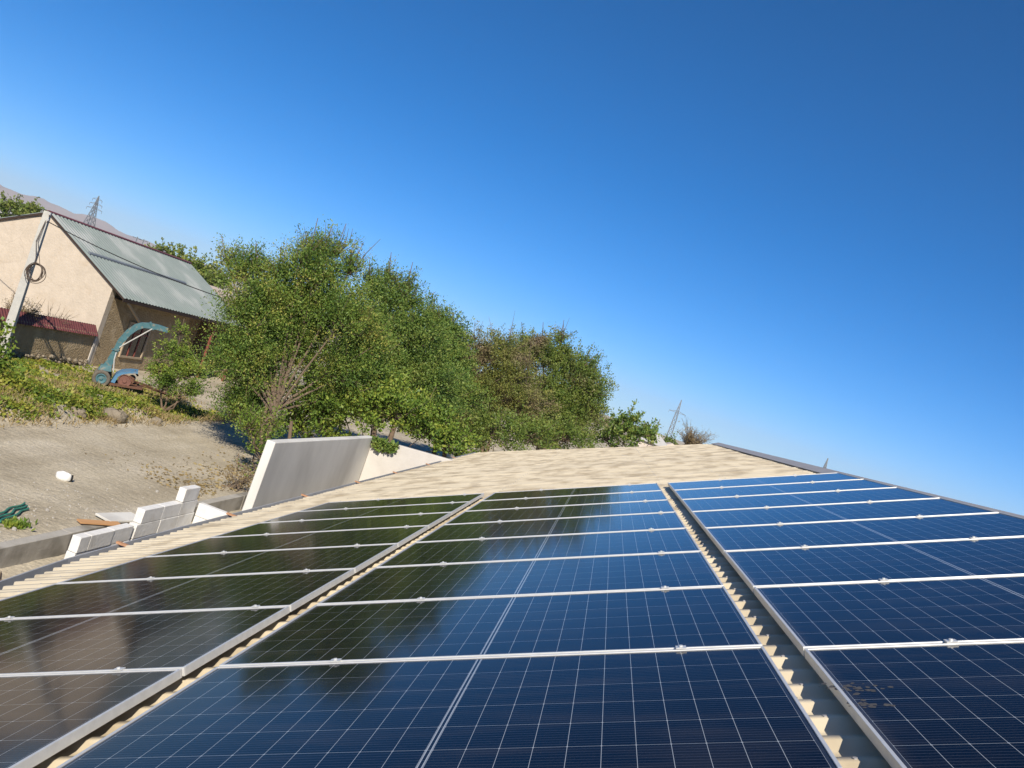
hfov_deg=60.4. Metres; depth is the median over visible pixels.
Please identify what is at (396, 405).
shrub
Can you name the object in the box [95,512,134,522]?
slab
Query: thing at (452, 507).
solar panel
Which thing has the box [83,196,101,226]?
pylon
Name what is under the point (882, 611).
solar panel
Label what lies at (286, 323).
tree
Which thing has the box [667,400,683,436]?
pylon
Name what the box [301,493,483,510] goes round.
solar panel
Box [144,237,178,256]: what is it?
tree
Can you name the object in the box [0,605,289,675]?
solar panel
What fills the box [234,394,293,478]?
shrub
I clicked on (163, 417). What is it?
dry grass
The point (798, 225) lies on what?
sky
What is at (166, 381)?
shrub
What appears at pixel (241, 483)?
dry bush
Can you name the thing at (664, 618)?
solar panel
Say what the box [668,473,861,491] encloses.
solar panel
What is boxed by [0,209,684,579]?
ground
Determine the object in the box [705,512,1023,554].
solar panel
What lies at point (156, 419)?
rock
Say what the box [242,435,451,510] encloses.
concrete wall
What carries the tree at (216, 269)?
on the ground at (102, 473)
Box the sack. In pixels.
[55,471,73,481]
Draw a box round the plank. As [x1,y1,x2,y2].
[77,519,119,525]
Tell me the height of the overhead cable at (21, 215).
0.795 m
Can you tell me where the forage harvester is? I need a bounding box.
[92,322,169,396]
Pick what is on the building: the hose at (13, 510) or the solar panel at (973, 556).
the solar panel at (973, 556)
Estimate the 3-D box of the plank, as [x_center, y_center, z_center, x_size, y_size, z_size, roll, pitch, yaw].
[-8.467,2.845,18.053,0.180,0.030,0.900,23,2,36]
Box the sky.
[0,0,1023,515]
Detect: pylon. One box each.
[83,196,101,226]
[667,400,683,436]
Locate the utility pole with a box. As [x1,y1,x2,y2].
[0,210,51,356]
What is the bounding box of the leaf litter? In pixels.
[83,447,256,497]
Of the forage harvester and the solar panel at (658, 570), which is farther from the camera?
the forage harvester
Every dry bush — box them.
[3,284,44,325]
[43,301,78,325]
[220,458,256,491]
[674,418,718,444]
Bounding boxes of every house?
[0,210,243,380]
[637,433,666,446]
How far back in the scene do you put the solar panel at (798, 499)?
8.16 m
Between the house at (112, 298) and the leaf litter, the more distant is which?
the house at (112, 298)
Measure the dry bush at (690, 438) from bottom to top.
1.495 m
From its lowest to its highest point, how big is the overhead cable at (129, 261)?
0.615 m
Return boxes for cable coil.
[24,220,45,283]
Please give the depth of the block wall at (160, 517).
14.32 m
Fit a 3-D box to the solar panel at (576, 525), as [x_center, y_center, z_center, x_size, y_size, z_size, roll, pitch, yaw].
[0.350,1.197,7.360,2.094,0.047,1.162,-4,-3,6]
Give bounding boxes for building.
[0,443,1023,767]
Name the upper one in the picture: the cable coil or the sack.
the cable coil
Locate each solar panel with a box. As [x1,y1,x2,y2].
[0,569,354,618]
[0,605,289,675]
[0,667,181,767]
[56,645,841,767]
[58,543,397,582]
[149,525,428,555]
[213,512,451,536]
[219,586,762,666]
[260,501,469,522]
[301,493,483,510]
[317,551,723,603]
[377,528,700,566]
[416,511,685,541]
[445,499,674,523]
[466,490,667,510]
[482,483,660,500]
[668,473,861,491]
[674,479,894,501]
[682,487,939,514]
[692,498,995,530]
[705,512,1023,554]
[724,536,1023,592]
[754,575,1023,656]
[804,638,1023,767]
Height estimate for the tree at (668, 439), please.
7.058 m
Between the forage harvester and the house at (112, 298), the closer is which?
the forage harvester
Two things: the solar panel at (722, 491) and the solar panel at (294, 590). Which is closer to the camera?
the solar panel at (294, 590)
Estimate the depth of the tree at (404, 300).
37.33 m
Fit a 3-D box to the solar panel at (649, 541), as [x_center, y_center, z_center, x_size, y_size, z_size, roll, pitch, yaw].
[0.217,1.153,6.214,2.094,0.049,1.162,-4,-3,6]
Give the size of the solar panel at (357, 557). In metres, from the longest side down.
2.094 x 1.162 x 0.047 m
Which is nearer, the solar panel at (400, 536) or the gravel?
the solar panel at (400, 536)
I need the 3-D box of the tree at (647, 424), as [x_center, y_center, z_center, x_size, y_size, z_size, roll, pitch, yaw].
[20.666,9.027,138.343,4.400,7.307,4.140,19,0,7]
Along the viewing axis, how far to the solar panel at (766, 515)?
7.00 m
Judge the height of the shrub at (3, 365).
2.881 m
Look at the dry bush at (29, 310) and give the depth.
35.12 m
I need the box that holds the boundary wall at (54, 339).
[0,307,97,365]
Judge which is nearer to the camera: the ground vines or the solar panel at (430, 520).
the solar panel at (430, 520)
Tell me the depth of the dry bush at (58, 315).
37.11 m
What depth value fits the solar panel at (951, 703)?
2.55 m
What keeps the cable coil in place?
hanging from the utility pole
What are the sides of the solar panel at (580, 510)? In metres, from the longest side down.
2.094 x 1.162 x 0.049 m
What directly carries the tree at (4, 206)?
on the ground at (102, 473)
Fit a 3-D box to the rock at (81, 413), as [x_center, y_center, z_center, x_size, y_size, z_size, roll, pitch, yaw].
[-13.704,0.926,27.740,0.407,0.359,0.497,19,0,43]
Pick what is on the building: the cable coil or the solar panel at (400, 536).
the solar panel at (400, 536)
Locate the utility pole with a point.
(18, 300)
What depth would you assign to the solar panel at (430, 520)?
8.71 m
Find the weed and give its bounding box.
[0,515,37,530]
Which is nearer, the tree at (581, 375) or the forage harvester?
the forage harvester
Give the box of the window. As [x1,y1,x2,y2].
[118,321,150,359]
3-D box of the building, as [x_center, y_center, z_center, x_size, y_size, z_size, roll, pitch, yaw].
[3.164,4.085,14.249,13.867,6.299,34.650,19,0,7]
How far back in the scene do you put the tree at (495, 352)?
44.84 m
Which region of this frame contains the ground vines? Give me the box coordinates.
[0,355,224,423]
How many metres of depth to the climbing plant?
25.87 m
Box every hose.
[0,502,25,513]
[0,505,27,517]
[0,507,28,521]
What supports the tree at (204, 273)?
on the ground at (102, 473)
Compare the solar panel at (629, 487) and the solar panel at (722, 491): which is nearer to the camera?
the solar panel at (722, 491)
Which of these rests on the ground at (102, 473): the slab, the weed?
the weed
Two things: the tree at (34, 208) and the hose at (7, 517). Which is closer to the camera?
the hose at (7, 517)
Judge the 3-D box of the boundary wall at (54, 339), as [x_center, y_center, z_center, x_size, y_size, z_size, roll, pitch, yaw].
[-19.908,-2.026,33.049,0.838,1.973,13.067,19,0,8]
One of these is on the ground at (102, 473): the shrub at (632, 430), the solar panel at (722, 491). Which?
the shrub at (632, 430)
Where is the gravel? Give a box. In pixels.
[0,424,242,540]
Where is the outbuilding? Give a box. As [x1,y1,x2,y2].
[186,285,268,383]
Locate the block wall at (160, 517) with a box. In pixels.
[64,485,226,558]
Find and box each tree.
[0,190,30,217]
[7,195,46,213]
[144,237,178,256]
[162,243,196,263]
[171,218,413,454]
[181,245,220,286]
[202,258,235,293]
[304,256,483,441]
[386,287,497,457]
[454,313,569,451]
[497,320,618,449]
[640,420,658,432]
[660,431,678,444]
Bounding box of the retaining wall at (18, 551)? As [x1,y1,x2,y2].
[0,491,248,568]
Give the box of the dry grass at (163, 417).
[0,368,236,428]
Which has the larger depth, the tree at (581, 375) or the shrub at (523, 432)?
the tree at (581, 375)
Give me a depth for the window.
42.77 m
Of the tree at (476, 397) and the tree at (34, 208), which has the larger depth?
the tree at (34, 208)
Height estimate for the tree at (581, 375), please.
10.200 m
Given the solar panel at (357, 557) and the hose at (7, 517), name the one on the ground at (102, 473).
the hose at (7, 517)
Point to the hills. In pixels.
(99, 224)
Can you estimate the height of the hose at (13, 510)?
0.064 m
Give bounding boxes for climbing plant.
[370,436,399,453]
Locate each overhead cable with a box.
[0,213,41,216]
[47,221,230,300]
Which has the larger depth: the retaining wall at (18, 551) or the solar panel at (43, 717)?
the retaining wall at (18, 551)
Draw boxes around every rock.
[70,407,86,418]
[103,407,128,423]
[150,417,162,425]
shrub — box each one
[0,316,25,383]
[136,316,213,410]
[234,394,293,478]
[276,357,483,457]
[425,399,599,452]
[590,399,663,447]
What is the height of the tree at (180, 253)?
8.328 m
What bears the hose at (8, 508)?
on the ground at (102, 473)
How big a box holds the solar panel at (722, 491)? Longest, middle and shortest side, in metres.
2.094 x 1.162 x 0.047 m
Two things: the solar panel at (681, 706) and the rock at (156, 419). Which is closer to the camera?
the solar panel at (681, 706)
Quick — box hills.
[0,184,322,315]
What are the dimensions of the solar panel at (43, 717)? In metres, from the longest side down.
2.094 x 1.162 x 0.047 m
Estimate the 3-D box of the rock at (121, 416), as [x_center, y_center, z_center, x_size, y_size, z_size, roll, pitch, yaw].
[-13.212,1.070,29.309,0.698,0.502,0.578,19,0,7]
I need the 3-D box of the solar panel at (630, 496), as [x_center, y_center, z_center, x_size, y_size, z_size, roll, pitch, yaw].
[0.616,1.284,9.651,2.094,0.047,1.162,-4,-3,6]
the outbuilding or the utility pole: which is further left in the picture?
the utility pole

